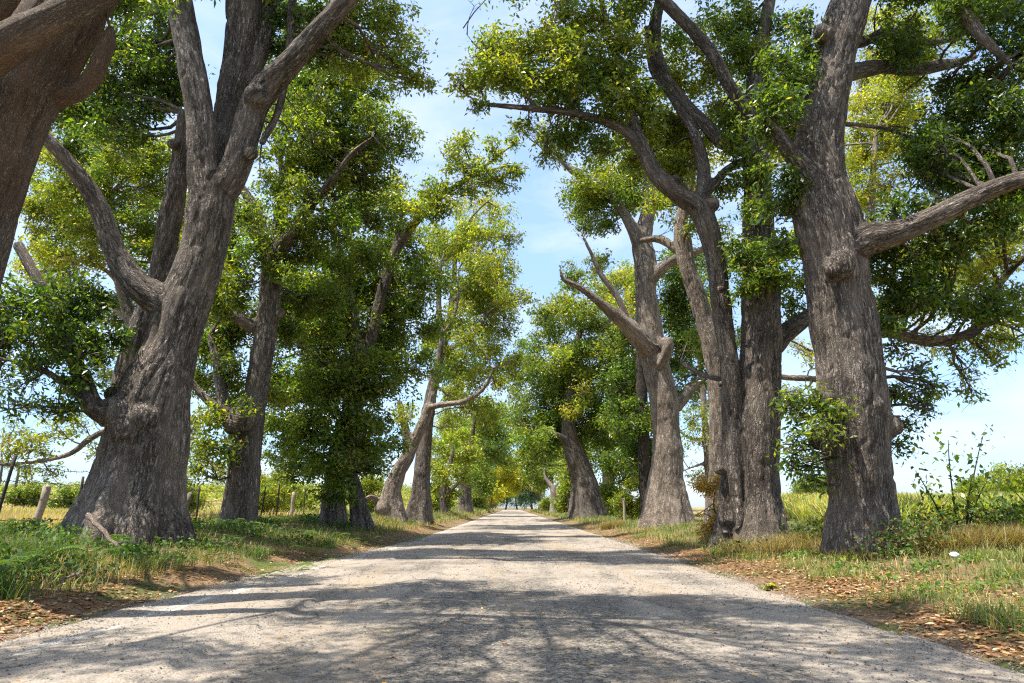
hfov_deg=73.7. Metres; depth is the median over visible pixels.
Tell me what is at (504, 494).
tree
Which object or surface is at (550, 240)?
sky
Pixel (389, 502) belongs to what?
tree
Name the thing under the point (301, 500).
shrub
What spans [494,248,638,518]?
tree
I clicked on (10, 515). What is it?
tall grass
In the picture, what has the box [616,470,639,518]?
shrub
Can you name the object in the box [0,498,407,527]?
dry grass
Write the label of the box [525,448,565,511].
tree
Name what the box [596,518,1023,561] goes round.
tall grass
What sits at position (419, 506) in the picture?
tree
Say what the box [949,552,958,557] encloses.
litter
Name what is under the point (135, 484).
tree
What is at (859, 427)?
tree
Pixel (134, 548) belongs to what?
weeds
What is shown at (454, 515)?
grass
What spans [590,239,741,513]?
tree
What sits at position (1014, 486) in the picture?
shrub
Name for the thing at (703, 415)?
tree
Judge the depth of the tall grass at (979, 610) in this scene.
7.71 m
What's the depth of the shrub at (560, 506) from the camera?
84.64 m
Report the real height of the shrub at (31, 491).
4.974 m
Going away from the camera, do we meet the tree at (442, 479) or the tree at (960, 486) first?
the tree at (442, 479)
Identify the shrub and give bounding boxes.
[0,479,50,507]
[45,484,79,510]
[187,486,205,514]
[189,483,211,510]
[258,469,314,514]
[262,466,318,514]
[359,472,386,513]
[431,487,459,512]
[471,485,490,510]
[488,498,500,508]
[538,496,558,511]
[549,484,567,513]
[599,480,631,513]
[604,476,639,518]
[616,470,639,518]
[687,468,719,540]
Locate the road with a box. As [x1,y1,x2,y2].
[0,510,1023,682]
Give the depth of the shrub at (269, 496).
34.69 m
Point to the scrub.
(213, 494)
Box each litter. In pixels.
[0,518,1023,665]
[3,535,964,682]
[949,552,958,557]
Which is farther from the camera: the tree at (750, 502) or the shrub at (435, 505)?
the shrub at (435, 505)
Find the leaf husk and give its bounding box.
[758,582,779,590]
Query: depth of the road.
6.14 m
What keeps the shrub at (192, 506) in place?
on the ground at (224, 572)
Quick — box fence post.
[623,498,625,519]
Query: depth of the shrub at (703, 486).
19.01 m
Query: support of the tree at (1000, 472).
on the ground at (224, 572)
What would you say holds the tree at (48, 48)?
on the ground at (224, 572)
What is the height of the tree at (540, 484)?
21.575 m
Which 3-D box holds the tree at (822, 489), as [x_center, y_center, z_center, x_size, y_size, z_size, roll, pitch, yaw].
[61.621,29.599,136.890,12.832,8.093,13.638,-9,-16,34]
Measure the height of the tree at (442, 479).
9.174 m
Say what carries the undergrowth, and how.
on the ground at (224, 572)
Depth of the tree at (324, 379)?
24.84 m
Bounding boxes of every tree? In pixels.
[0,0,270,288]
[0,0,442,546]
[0,115,256,491]
[0,459,16,483]
[2,464,24,488]
[185,0,427,526]
[242,116,530,531]
[366,214,526,523]
[406,186,539,524]
[430,423,485,512]
[433,406,508,497]
[439,410,512,499]
[442,0,877,548]
[449,390,518,513]
[487,465,518,507]
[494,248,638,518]
[495,444,548,510]
[498,493,509,509]
[508,103,706,528]
[508,482,527,509]
[514,483,546,509]
[515,409,593,496]
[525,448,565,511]
[551,442,596,508]
[586,381,652,513]
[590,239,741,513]
[637,143,738,538]
[675,246,804,501]
[715,1,1023,398]
[730,0,1023,558]
[786,473,827,494]
[950,473,997,494]
[978,460,1023,494]
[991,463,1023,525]
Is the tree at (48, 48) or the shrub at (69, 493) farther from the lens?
the shrub at (69, 493)
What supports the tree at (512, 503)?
on the ground at (224, 572)
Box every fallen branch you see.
[57,564,87,583]
[85,512,138,555]
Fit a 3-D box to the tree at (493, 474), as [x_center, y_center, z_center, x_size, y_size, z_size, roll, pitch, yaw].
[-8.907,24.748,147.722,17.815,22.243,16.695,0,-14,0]
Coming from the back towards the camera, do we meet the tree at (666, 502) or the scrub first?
the scrub
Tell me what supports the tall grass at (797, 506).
on the ground at (224, 572)
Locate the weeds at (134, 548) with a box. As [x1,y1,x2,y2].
[0,512,419,598]
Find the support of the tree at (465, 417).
on the ground at (224, 572)
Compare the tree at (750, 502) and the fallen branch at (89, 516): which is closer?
the fallen branch at (89, 516)
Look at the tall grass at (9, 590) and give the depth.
9.56 m
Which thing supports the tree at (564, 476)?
on the ground at (224, 572)
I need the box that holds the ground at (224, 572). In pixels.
[0,488,1023,673]
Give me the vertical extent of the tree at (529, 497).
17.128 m
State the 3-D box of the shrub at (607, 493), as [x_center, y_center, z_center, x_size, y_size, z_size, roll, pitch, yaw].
[9.013,14.017,60.457,3.874,3.645,3.995,0,-14,0]
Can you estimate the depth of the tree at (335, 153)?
20.98 m
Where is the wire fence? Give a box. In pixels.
[0,455,320,528]
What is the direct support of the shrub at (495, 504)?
on the ground at (224, 572)
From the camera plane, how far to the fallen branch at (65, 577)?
8.26 m
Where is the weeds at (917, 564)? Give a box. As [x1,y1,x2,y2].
[600,519,1023,613]
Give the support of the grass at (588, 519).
on the ground at (224, 572)
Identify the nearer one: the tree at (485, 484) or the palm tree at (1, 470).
the tree at (485, 484)
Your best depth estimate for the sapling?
12.49 m
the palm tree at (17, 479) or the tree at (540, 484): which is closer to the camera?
the palm tree at (17, 479)
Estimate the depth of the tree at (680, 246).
21.82 m
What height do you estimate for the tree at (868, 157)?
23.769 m
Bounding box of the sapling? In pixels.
[896,424,1011,531]
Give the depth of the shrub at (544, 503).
116.06 m
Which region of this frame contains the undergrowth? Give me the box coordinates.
[703,504,1023,559]
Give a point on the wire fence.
(43, 501)
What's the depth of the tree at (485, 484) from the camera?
81.12 m
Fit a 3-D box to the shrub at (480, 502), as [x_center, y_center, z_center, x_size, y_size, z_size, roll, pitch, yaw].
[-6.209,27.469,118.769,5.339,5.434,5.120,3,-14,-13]
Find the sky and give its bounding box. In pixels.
[0,0,1023,507]
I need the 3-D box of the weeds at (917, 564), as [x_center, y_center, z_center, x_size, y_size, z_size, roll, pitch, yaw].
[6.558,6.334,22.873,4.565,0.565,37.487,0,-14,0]
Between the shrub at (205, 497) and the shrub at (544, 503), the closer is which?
the shrub at (205, 497)
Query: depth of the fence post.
39.73 m
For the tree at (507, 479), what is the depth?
147.57 m
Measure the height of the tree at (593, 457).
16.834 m
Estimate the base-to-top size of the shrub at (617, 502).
2.916 m
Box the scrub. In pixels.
[0,480,457,507]
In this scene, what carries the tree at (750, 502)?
on the ground at (224, 572)
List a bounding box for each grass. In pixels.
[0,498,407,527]
[0,503,494,597]
[0,506,64,524]
[0,520,338,609]
[530,508,1023,617]
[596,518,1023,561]
[633,532,1023,635]
[781,489,1023,535]
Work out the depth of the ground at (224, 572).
9.18 m
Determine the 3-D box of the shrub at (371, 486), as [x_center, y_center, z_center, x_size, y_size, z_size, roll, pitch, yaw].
[-9.121,9.996,44.687,3.252,3.408,3.133,0,-14,0]
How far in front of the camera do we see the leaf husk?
9.41 m
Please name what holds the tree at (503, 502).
on the ground at (224, 572)
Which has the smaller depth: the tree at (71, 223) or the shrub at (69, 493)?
the tree at (71, 223)

